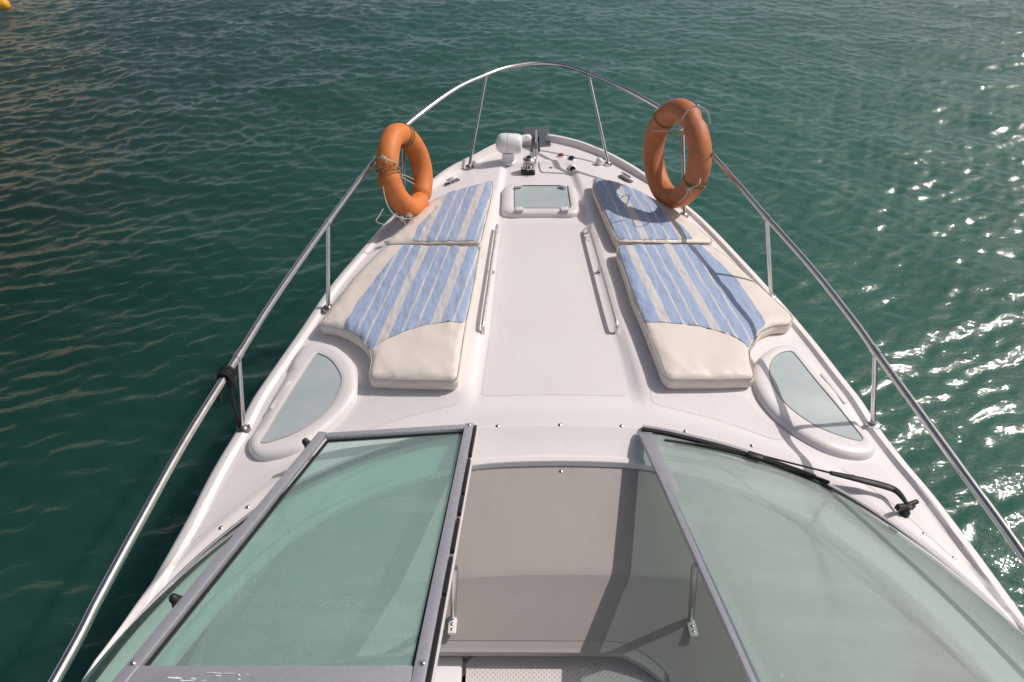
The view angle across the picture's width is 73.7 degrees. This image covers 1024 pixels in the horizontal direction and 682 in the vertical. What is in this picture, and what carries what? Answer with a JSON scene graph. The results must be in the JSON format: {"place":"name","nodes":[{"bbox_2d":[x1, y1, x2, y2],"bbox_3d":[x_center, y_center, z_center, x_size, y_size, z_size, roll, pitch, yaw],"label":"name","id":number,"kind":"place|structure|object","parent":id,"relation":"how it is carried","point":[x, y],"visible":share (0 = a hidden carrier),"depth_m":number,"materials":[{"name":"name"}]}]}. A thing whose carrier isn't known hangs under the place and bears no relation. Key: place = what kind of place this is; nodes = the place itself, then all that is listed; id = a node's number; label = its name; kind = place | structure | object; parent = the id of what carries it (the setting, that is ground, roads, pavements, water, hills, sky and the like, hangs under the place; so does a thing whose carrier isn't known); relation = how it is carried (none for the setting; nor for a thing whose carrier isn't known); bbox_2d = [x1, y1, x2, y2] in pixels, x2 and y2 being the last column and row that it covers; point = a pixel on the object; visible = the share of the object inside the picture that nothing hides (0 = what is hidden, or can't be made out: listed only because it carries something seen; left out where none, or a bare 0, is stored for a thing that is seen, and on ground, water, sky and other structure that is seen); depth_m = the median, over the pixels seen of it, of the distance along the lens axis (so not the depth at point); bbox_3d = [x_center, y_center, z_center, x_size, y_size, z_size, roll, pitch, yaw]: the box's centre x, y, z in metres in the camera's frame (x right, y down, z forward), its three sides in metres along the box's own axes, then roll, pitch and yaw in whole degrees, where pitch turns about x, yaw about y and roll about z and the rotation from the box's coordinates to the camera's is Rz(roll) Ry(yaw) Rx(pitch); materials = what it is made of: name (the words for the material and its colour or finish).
{"place":"outdoors","nodes":[
{"label":"outdoors","id":0,"kind":"place"},
{"bbox_2d":[0,0,1023,681],"bbox_3d":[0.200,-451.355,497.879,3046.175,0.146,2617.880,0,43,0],"label":"water","id":1,"kind":"structure","parent":0,"point":[178,178],"depth_m":6.99,"materials":[{"name":"teal liquid"}]},
{"bbox_2d":[0,0,10,9],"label":"yellow float","id":2,"kind":"object","parent":1,"relation":"on","point":[5,4],"visible":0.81,"depth_m":11.18,"materials":[{"name":"orange"}]},
{"bbox_2d":[47,61,1023,681],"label":"motorboat","id":3,"kind":"object","parent":1,"relation":"on","point":[561,483],"visible":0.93,"depth_m":2.67,"materials":[{"name":"plastic"}]},
{"bbox_2d":[216,365,239,427],"bbox_3d":[-1.193,0.282,2.959,0.093,0.509,0.230,-11,38,-14],"label":"mooring strap","id":4,"kind":"object","parent":3,"relation":"attached to","point":[228,372],"visible":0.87,"depth_m":2.79,"materials":[{"name":"black fabric"}]},
{"bbox_2d":[249,343,357,460],"bbox_3d":[-0.956,0.260,3.274,0.460,0.163,0.806,0,37,0],"label":"cabin window","id":5,"kind":"structure","parent":3,"relation":"in","point":[320,386],"depth_m":3.17,"materials":[{"name":"plastic"}]},
{"bbox_2d":[320,245,479,389],"bbox_3d":[-0.607,-0.177,3.700,0.839,0.190,1.358,0,37,0],"label":"sun cushion","id":6,"kind":"object","parent":3,"relation":"on","point":[399,315],"visible":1,"depth_m":3.57,"materials":[{"name":"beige fabric"}]},
{"bbox_2d":[375,123,432,224],"bbox_3d":[-0.724,-1.043,4.392,0.259,0.601,0.859,8,38,10],"label":"life ring","id":7,"kind":"object","parent":3,"relation":"attached to","point":[407,139],"visible":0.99,"depth_m":4.36,"materials":[{"name":"orange plastic"}]},
{"bbox_2d":[386,181,492,249],"bbox_3d":[-0.461,-0.815,4.519,0.662,0.158,0.911,0,37,0],"label":"sun cushion","id":8,"kind":"object","parent":3,"relation":"on","point":[460,217],"visible":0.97,"depth_m":4.36,"materials":[{"name":"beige fabric"}]},
{"bbox_2d":[592,178,712,248],"bbox_3d":[0.897,-0.854,4.574,0.650,0.165,0.934,-4,37,-6],"label":"sun cushion","id":9,"kind":"object","parent":3,"relation":"on","point":[630,216],"visible":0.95,"depth_m":4.38,"materials":[{"name":"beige fabric"}]},
{"bbox_2d":[642,98,714,208],"bbox_3d":[1.087,-1.243,4.487,0.188,0.763,0.749,-12,39,-15],"label":"life ring","id":10,"kind":"object","parent":3,"relation":"attached to","point":[686,114],"visible":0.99,"depth_m":4.38,"materials":[{"name":"orange plastic"}]},
{"bbox_2d":[616,244,792,388],"bbox_3d":[1.071,-0.176,3.708,0.906,0.202,1.348,0,37,0],"label":"sun cushion","id":11,"kind":"object","parent":3,"relation":"on","point":[707,317],"visible":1,"depth_m":3.59,"materials":[{"name":"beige fabric"}]},
{"bbox_2d":[752,345,875,459],"bbox_3d":[1.359,0.288,3.239,0.424,0.164,0.758,-9,38,-11],"label":"cabin window","id":12,"kind":"structure","parent":3,"relation":"in","point":[802,401],"depth_m":3.16,"materials":[{"name":"plastic"}]}
]}

